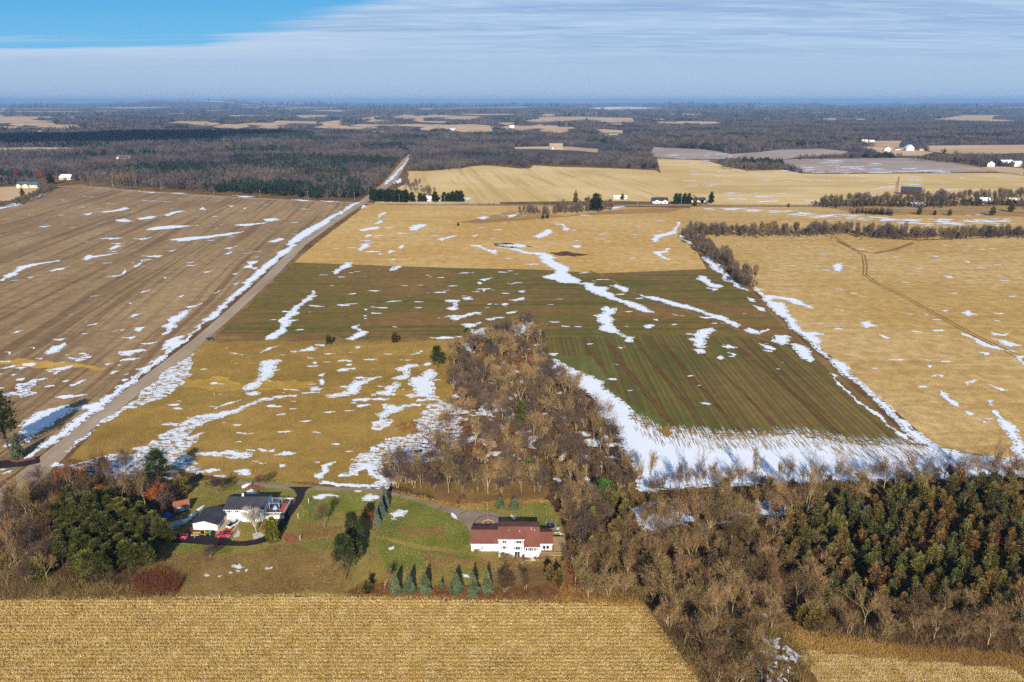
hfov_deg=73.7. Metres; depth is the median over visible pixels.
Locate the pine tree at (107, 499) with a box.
[99,494,112,511]
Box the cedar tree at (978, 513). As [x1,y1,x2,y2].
[972,503,984,524]
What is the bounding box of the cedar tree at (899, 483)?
[894,479,907,497]
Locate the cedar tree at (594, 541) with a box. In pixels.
[586,535,598,557]
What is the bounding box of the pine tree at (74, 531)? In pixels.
[67,526,86,540]
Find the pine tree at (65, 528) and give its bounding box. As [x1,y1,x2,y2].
[60,522,72,542]
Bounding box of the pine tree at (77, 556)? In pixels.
[73,554,86,579]
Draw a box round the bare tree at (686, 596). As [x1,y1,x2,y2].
[639,560,697,617]
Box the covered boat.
[170,519,183,528]
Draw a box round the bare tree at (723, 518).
[720,507,734,527]
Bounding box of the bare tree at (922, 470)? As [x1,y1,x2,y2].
[913,463,928,479]
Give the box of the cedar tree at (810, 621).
[803,610,816,631]
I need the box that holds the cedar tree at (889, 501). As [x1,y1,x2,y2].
[882,491,895,511]
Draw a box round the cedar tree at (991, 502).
[984,491,998,512]
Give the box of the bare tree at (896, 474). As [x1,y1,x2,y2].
[893,466,907,486]
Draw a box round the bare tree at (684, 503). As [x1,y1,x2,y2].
[663,494,701,525]
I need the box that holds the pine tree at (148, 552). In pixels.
[137,542,156,572]
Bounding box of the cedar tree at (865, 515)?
[860,508,870,524]
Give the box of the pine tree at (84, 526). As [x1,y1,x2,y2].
[79,522,94,538]
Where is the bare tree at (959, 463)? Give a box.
[954,456,964,471]
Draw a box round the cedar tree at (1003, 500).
[996,491,1009,511]
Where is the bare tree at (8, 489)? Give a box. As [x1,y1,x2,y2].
[0,482,19,496]
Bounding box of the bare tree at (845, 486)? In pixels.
[839,481,853,497]
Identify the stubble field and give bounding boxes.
[0,184,352,481]
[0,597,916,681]
[294,204,705,272]
[375,168,500,203]
[407,165,694,201]
[657,159,1023,204]
[676,207,1023,241]
[710,233,1023,456]
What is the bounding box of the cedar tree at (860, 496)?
[856,491,864,503]
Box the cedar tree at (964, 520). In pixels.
[957,518,969,531]
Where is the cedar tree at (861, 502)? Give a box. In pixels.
[853,498,863,510]
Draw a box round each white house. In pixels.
[223,493,272,521]
[470,521,552,560]
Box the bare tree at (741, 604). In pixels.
[734,588,752,625]
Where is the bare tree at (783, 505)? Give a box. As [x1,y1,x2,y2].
[777,494,793,515]
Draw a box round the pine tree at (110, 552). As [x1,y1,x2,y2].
[98,542,117,574]
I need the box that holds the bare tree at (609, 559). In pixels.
[599,550,619,578]
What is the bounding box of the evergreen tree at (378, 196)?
[373,190,382,201]
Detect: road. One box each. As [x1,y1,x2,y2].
[0,154,409,518]
[0,456,39,467]
[913,158,1023,175]
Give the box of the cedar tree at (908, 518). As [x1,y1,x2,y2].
[899,509,914,532]
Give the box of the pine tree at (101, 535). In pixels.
[98,531,108,539]
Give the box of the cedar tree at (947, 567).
[941,553,956,574]
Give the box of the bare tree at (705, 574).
[690,560,715,586]
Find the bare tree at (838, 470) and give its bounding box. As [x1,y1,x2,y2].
[833,450,850,490]
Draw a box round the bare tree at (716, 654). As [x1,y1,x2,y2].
[695,643,741,681]
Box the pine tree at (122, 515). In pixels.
[114,506,130,524]
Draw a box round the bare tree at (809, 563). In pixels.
[805,556,818,580]
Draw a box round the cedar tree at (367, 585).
[362,579,372,593]
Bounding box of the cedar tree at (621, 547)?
[618,540,631,562]
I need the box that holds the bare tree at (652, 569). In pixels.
[638,562,660,584]
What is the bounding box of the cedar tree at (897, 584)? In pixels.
[892,578,900,593]
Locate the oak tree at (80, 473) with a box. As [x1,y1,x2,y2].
[52,458,88,482]
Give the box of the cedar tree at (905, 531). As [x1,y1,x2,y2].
[899,527,909,543]
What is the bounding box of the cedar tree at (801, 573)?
[793,565,803,582]
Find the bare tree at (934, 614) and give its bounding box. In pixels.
[925,606,959,638]
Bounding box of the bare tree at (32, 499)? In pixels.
[24,488,36,508]
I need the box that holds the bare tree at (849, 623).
[844,610,860,634]
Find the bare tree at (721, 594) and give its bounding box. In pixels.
[697,579,739,625]
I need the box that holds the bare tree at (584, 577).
[576,567,604,596]
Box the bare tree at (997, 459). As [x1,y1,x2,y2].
[987,434,1008,474]
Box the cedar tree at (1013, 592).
[1010,578,1023,605]
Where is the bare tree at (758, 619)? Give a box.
[736,603,770,640]
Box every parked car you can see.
[172,532,188,540]
[215,531,231,537]
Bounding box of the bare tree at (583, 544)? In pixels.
[575,537,587,552]
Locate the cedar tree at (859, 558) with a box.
[856,549,865,566]
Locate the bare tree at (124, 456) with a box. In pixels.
[115,446,130,475]
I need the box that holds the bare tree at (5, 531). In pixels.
[0,515,14,561]
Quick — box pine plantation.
[0,127,362,197]
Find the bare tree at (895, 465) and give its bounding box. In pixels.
[877,451,917,489]
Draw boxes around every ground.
[0,101,1023,681]
[3,456,299,542]
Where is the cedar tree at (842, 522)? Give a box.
[836,515,848,534]
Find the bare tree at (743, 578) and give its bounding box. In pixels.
[735,574,757,590]
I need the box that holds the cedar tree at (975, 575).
[964,565,985,592]
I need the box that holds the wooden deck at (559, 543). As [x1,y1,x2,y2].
[541,536,566,560]
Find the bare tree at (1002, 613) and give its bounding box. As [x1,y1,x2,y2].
[985,605,1008,624]
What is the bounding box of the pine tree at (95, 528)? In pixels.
[86,522,102,538]
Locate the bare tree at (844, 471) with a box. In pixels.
[829,446,857,490]
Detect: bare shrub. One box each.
[454,495,465,505]
[498,551,511,559]
[506,555,515,561]
[521,553,531,561]
[532,552,543,560]
[540,549,554,560]
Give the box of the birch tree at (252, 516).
[241,505,264,532]
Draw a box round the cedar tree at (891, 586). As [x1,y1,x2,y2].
[885,579,896,599]
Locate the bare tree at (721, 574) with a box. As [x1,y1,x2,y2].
[711,560,736,587]
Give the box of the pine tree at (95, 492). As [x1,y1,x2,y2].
[88,487,101,500]
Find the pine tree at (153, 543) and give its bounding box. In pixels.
[148,538,158,557]
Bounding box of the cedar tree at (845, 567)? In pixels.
[836,556,852,583]
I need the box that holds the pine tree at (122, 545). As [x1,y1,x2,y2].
[115,539,131,576]
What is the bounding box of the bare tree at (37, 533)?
[16,517,50,544]
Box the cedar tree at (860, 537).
[853,529,867,548]
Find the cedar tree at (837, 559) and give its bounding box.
[833,555,840,567]
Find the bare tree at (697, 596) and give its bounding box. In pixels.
[686,582,709,605]
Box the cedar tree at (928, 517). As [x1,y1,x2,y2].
[920,509,930,525]
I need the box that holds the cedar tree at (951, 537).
[946,531,959,548]
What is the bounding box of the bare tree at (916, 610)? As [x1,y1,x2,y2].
[903,598,931,627]
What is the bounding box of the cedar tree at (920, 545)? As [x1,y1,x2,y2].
[915,538,927,556]
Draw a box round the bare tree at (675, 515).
[664,502,685,527]
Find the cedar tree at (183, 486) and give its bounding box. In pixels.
[173,473,190,496]
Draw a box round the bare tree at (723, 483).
[715,474,732,493]
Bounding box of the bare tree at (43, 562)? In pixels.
[35,552,58,578]
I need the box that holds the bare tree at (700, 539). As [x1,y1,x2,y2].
[694,527,708,554]
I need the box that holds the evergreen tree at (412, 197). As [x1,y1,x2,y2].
[408,192,415,200]
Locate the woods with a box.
[0,98,1023,197]
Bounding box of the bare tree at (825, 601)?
[806,569,839,608]
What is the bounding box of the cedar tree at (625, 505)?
[617,498,631,519]
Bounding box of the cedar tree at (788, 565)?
[781,552,794,570]
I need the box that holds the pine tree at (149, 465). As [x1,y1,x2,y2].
[141,448,172,480]
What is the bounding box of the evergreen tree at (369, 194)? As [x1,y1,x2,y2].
[368,188,372,198]
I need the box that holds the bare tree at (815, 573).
[795,559,830,593]
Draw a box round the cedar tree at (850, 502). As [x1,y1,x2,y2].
[844,493,855,514]
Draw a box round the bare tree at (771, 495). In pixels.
[764,487,779,527]
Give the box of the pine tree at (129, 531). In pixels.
[122,522,136,539]
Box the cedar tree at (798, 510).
[795,501,806,518]
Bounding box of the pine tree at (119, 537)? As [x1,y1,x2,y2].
[113,533,128,558]
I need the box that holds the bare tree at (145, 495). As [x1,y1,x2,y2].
[140,479,165,502]
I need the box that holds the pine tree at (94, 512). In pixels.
[89,509,98,520]
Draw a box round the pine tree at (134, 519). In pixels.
[129,514,140,527]
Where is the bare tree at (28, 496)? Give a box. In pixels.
[14,482,32,519]
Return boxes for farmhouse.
[16,182,41,187]
[58,174,72,179]
[116,155,130,159]
[549,143,562,149]
[651,197,668,203]
[987,160,994,166]
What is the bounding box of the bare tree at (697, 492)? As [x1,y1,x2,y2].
[689,477,703,520]
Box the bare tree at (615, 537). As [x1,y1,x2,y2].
[582,526,620,550]
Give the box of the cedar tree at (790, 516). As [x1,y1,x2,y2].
[782,506,795,533]
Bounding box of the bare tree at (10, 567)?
[0,546,29,587]
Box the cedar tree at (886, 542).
[881,536,890,548]
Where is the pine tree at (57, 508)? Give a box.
[46,501,65,525]
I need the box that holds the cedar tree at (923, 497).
[917,482,931,511]
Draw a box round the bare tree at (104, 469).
[100,456,111,478]
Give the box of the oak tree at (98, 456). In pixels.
[90,451,110,476]
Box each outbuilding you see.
[613,195,626,198]
[977,197,990,202]
[1014,201,1023,206]
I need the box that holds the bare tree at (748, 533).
[740,528,755,552]
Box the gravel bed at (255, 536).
[233,530,263,538]
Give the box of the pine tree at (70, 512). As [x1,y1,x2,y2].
[63,501,83,527]
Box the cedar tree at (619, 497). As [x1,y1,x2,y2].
[614,489,622,509]
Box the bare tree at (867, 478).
[847,469,869,486]
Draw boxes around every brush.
[0,329,1023,681]
[128,319,635,602]
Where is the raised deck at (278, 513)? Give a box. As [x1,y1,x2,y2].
[265,498,291,518]
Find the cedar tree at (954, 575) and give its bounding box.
[948,567,962,593]
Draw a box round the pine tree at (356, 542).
[349,538,363,564]
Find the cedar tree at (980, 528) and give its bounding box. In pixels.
[974,522,984,536]
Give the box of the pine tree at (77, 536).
[69,530,85,545]
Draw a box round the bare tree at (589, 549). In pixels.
[573,535,600,569]
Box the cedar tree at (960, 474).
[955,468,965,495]
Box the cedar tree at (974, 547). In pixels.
[963,530,980,560]
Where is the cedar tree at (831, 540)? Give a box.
[827,537,833,544]
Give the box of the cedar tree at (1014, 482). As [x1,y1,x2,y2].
[1005,477,1019,493]
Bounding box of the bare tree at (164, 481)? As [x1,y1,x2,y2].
[156,476,169,486]
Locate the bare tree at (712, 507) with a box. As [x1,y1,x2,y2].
[705,498,720,527]
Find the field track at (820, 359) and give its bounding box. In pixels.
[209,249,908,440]
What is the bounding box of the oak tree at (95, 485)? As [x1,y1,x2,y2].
[88,484,103,490]
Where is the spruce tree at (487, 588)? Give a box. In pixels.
[482,569,493,596]
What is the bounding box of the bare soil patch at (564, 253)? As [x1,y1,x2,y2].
[494,243,586,256]
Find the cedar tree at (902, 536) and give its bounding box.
[898,532,906,551]
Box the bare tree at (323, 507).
[312,497,328,527]
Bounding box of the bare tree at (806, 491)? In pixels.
[793,467,822,504]
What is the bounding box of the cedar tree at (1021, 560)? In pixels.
[1018,547,1023,566]
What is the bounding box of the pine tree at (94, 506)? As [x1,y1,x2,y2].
[86,503,104,521]
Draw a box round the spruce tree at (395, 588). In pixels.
[389,571,401,596]
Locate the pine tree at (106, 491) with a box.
[97,487,116,501]
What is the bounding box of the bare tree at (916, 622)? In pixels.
[908,612,932,640]
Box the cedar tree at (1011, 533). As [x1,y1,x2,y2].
[1005,527,1017,543]
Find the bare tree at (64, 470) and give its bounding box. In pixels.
[58,460,75,485]
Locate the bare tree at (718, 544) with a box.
[687,520,726,559]
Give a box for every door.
[219,518,224,527]
[514,551,519,556]
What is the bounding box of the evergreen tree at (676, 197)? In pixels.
[673,192,678,203]
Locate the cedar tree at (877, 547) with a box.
[871,541,882,559]
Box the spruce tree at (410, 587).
[402,571,416,595]
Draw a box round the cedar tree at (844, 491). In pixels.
[838,488,847,502]
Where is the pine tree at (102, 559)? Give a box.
[92,550,112,582]
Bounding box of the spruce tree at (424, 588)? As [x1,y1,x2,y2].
[417,572,431,595]
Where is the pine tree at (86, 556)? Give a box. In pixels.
[74,549,101,585]
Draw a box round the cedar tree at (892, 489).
[890,485,896,497]
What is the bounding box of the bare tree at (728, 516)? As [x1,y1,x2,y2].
[719,493,740,528]
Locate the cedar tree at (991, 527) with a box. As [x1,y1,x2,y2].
[979,522,997,548]
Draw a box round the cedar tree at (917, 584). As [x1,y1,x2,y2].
[907,581,922,603]
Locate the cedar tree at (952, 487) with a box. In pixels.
[944,474,959,500]
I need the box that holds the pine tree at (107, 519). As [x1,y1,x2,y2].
[100,514,116,539]
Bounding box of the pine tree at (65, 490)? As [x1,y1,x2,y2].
[56,485,80,505]
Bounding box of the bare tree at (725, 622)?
[717,613,741,636]
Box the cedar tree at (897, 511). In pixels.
[887,501,903,523]
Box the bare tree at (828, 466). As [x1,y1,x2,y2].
[812,462,829,482]
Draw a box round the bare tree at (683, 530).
[676,520,688,546]
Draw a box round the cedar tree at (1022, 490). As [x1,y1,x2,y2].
[1019,478,1023,493]
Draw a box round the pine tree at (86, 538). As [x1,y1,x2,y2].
[77,534,91,553]
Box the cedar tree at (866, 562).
[858,552,873,578]
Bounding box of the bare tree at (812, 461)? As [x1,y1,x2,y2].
[805,447,821,472]
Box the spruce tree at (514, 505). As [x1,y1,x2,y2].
[508,497,519,510]
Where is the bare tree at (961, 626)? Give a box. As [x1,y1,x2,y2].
[948,609,981,641]
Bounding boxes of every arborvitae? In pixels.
[264,519,273,541]
[268,520,279,542]
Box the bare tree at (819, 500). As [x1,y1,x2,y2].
[811,489,825,508]
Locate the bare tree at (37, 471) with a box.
[29,461,46,487]
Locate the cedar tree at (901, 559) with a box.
[892,552,909,572]
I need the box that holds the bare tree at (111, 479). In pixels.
[103,466,124,492]
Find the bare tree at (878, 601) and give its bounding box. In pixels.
[870,589,890,610]
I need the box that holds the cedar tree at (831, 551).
[823,542,837,557]
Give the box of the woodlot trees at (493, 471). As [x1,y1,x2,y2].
[375,308,638,554]
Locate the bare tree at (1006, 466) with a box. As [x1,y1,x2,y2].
[984,446,1022,486]
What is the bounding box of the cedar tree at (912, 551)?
[910,547,916,559]
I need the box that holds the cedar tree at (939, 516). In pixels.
[930,509,947,527]
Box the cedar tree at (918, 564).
[909,551,924,576]
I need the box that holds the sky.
[0,0,1023,102]
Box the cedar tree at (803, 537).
[796,523,811,549]
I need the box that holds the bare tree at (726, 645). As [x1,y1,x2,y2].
[714,636,735,652]
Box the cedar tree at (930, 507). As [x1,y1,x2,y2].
[923,503,934,519]
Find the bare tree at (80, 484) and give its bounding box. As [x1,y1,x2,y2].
[65,469,94,494]
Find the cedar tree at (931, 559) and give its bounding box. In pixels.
[923,543,940,572]
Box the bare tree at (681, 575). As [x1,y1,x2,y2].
[677,568,688,591]
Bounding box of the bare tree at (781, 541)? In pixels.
[773,536,784,553]
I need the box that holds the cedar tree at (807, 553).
[798,550,814,575]
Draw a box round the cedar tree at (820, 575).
[806,567,821,589]
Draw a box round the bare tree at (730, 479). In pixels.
[722,464,738,490]
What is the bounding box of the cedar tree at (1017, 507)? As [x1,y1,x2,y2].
[1010,496,1023,518]
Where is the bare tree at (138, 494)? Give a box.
[115,483,143,501]
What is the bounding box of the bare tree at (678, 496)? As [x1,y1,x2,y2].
[672,474,684,523]
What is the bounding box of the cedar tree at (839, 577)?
[833,570,845,593]
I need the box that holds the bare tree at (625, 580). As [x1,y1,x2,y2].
[615,568,635,592]
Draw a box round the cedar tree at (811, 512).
[805,507,814,526]
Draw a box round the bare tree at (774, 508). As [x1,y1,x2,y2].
[770,492,785,518]
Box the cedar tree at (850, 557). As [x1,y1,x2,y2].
[845,554,855,575]
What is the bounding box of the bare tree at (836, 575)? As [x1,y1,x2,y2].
[820,570,845,586]
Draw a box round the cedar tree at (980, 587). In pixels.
[969,577,989,604]
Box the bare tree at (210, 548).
[201,544,219,557]
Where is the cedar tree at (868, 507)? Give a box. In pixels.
[866,505,871,518]
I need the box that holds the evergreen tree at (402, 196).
[398,190,407,201]
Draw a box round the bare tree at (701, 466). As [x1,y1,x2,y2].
[695,449,709,490]
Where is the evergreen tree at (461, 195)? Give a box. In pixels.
[457,190,464,201]
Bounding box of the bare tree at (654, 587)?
[639,567,665,602]
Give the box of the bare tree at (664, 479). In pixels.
[656,471,670,489]
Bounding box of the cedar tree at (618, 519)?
[613,515,623,537]
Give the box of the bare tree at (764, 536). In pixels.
[759,529,774,548]
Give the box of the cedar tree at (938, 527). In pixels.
[931,521,945,539]
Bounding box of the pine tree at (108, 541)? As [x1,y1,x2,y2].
[102,539,117,562]
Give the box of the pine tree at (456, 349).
[451,346,461,356]
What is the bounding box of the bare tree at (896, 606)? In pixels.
[889,598,910,618]
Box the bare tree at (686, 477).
[680,464,696,490]
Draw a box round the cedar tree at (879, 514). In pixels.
[871,504,884,525]
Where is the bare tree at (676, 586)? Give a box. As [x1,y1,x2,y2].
[669,576,682,597]
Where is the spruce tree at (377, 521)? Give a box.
[372,505,380,525]
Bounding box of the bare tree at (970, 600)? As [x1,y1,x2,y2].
[960,588,981,612]
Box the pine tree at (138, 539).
[131,534,146,547]
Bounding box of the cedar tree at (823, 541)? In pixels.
[816,538,827,559]
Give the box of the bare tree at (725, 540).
[715,534,730,552]
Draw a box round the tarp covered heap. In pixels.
[161,512,171,519]
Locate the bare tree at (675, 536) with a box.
[667,526,683,554]
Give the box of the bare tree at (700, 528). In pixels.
[690,517,706,537]
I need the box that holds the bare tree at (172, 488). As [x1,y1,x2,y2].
[158,479,179,495]
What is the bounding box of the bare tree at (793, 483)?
[788,475,800,489]
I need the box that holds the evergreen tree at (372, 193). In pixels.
[371,189,376,200]
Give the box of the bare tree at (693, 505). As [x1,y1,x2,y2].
[686,483,703,531]
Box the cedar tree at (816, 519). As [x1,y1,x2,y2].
[808,504,823,531]
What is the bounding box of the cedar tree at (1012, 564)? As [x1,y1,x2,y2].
[1006,552,1020,577]
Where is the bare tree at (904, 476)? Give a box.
[893,458,918,483]
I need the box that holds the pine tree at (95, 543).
[88,537,101,570]
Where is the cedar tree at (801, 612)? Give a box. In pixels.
[794,603,807,626]
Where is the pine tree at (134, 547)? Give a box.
[127,542,146,572]
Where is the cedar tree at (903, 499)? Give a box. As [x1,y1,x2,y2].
[897,492,908,510]
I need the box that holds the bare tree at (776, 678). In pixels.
[769,669,785,681]
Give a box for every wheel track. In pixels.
[588,349,619,390]
[608,344,680,430]
[633,339,710,433]
[664,346,744,435]
[701,353,784,434]
[735,346,843,435]
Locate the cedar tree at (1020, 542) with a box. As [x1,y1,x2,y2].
[1015,530,1023,550]
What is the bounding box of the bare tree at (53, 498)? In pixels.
[48,492,58,501]
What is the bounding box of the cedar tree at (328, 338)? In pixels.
[324,333,332,343]
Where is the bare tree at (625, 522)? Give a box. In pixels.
[617,508,642,540]
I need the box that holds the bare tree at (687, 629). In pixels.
[678,613,704,644]
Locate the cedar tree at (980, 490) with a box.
[975,471,988,494]
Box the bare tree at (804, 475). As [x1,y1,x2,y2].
[798,460,831,488]
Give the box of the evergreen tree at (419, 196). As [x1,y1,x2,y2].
[417,192,422,200]
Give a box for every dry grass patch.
[142,479,572,605]
[785,640,1023,678]
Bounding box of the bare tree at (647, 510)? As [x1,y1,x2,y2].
[637,500,656,526]
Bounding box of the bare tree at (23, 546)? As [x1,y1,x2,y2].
[15,530,35,563]
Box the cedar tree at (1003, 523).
[998,513,1007,537]
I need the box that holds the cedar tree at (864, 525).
[857,521,867,533]
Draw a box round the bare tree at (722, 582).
[713,577,728,610]
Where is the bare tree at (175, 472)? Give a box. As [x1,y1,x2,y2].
[167,468,180,486]
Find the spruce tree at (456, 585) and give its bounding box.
[448,573,464,595]
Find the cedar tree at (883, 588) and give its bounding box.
[873,584,890,610]
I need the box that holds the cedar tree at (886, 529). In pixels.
[878,521,894,541]
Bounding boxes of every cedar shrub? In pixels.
[19,187,24,195]
[989,206,997,214]
[1007,201,1015,211]
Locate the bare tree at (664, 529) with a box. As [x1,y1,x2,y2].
[655,521,674,540]
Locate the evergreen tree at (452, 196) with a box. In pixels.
[449,191,455,201]
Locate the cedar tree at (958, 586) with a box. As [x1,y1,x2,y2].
[952,582,962,593]
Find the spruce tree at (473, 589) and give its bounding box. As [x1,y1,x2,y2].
[466,571,480,597]
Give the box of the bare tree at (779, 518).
[775,514,784,527]
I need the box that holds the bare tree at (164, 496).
[151,486,174,507]
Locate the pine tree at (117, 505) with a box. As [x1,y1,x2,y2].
[111,501,128,521]
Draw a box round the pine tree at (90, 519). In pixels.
[84,517,96,523]
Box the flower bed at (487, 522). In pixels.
[482,519,493,525]
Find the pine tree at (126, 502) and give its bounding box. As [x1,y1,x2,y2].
[119,498,132,509]
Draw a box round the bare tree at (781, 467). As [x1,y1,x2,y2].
[777,456,787,479]
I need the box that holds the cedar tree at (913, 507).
[903,499,918,525]
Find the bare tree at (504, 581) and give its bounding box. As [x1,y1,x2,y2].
[494,567,515,592]
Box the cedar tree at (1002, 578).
[995,569,1009,592]
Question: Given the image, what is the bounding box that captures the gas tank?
[242,482,251,487]
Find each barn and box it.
[901,186,921,194]
[904,144,914,150]
[997,160,1012,165]
[1010,161,1022,166]
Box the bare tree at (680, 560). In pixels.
[674,548,688,578]
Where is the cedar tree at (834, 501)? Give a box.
[829,494,838,511]
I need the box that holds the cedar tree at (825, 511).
[820,506,828,525]
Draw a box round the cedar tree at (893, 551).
[882,536,900,566]
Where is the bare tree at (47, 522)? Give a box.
[38,513,53,534]
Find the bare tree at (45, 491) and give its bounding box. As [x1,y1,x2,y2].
[35,473,65,502]
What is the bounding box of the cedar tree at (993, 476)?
[985,469,1000,489]
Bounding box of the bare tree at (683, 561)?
[673,554,693,571]
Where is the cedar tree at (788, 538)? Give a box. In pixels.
[783,529,793,547]
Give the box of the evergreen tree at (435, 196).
[431,191,438,200]
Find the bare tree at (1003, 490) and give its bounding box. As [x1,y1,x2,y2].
[998,484,1011,493]
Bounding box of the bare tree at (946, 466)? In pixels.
[934,451,954,480]
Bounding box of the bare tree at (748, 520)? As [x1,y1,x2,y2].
[731,509,757,530]
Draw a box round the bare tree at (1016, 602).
[1004,578,1023,626]
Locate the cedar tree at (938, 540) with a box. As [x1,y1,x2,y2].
[933,528,947,548]
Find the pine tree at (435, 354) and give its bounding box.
[429,345,445,368]
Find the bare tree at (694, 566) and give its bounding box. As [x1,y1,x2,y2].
[678,554,707,582]
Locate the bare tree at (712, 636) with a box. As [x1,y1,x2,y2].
[684,590,732,669]
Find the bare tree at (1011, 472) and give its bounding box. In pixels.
[1005,456,1023,482]
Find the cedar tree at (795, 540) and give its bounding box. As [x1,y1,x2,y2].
[789,538,799,554]
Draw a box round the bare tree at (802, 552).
[795,544,819,558]
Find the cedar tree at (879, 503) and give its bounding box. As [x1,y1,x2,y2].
[874,501,883,509]
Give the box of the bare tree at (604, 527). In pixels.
[601,518,608,539]
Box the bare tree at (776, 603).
[762,582,791,629]
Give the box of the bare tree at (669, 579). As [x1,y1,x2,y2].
[661,569,676,594]
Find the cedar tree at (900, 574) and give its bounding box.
[892,564,907,586]
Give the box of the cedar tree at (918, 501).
[908,497,920,510]
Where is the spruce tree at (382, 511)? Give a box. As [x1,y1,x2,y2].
[377,495,386,517]
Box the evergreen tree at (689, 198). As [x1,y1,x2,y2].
[687,192,692,203]
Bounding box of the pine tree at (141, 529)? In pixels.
[134,523,150,543]
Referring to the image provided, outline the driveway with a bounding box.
[170,487,311,545]
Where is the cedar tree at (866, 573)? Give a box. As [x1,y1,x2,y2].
[862,563,874,585]
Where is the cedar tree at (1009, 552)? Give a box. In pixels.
[1001,542,1020,566]
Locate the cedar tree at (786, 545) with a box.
[779,544,790,559]
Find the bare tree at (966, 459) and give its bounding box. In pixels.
[954,451,985,481]
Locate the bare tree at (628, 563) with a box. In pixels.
[620,550,637,575]
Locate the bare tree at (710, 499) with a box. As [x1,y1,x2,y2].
[699,477,735,523]
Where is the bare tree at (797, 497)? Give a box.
[777,485,808,509]
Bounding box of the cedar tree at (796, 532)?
[793,514,809,535]
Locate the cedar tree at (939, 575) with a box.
[933,566,945,585]
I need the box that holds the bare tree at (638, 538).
[630,531,651,553]
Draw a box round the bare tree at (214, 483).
[201,475,226,492]
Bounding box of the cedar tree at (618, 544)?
[605,531,619,558]
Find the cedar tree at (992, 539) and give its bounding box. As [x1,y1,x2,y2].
[981,532,1000,553]
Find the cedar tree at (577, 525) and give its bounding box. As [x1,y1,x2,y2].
[573,518,584,541]
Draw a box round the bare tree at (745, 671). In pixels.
[722,648,763,681]
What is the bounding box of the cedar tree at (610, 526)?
[604,518,620,543]
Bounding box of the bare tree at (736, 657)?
[727,636,749,672]
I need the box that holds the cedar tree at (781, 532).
[778,522,786,539]
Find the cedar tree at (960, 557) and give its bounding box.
[954,555,966,567]
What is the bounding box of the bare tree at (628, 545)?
[622,534,637,558]
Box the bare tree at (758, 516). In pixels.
[734,500,763,522]
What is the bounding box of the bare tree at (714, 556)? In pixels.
[707,551,720,571]
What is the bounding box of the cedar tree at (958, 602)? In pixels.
[950,589,965,610]
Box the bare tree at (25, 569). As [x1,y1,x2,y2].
[14,561,37,581]
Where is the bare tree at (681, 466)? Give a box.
[677,456,688,484]
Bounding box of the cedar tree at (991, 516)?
[987,509,998,521]
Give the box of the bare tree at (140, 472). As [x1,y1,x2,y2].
[126,447,145,504]
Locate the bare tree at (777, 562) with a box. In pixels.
[768,551,786,570]
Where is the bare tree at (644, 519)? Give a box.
[635,506,674,538]
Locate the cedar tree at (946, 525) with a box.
[941,520,950,538]
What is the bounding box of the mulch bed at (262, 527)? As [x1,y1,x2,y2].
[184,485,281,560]
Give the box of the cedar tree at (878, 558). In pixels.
[873,552,884,569]
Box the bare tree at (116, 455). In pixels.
[108,434,124,473]
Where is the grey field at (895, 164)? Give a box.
[651,147,994,172]
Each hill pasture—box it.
[459,204,1023,223]
[827,204,1023,215]
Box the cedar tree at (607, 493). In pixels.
[602,484,615,515]
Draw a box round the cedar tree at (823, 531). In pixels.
[816,524,827,543]
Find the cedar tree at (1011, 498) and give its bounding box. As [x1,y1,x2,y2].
[1007,490,1014,508]
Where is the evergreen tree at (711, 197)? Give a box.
[708,191,714,202]
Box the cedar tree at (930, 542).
[924,539,933,553]
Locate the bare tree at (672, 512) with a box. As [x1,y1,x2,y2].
[663,501,684,526]
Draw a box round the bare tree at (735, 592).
[721,575,752,614]
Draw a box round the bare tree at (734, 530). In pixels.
[719,514,744,544]
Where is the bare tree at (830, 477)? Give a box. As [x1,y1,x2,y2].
[823,472,834,482]
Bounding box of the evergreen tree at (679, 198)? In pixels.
[677,192,682,203]
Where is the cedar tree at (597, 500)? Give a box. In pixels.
[593,495,600,514]
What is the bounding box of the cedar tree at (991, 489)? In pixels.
[982,482,999,503]
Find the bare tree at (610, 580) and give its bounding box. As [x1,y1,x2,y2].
[595,569,620,595]
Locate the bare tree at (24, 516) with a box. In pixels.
[6,507,46,540]
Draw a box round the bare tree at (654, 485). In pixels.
[648,478,665,496]
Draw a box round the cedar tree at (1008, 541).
[1001,537,1012,554]
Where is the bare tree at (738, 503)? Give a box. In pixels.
[734,483,748,530]
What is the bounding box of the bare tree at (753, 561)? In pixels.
[742,549,766,578]
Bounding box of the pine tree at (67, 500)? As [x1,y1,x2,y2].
[63,497,78,516]
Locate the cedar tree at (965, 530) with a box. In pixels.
[958,520,972,542]
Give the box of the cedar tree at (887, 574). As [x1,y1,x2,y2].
[880,566,892,583]
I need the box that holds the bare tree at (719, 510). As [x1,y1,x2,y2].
[700,495,738,537]
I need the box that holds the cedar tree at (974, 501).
[967,496,978,509]
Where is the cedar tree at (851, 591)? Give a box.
[840,577,854,602]
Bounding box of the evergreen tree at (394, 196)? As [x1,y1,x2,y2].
[390,190,398,201]
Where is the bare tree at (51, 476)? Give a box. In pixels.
[36,466,64,486]
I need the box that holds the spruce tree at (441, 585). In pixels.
[439,580,444,588]
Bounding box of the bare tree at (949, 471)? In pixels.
[944,466,957,474]
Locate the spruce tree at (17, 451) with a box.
[7,436,28,459]
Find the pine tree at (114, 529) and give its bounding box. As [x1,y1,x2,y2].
[105,525,125,540]
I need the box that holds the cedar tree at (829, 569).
[822,557,835,578]
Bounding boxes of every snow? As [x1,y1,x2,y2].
[0,154,1023,681]
[358,412,928,476]
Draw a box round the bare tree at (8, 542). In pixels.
[0,508,20,573]
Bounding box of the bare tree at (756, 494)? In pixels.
[750,477,787,509]

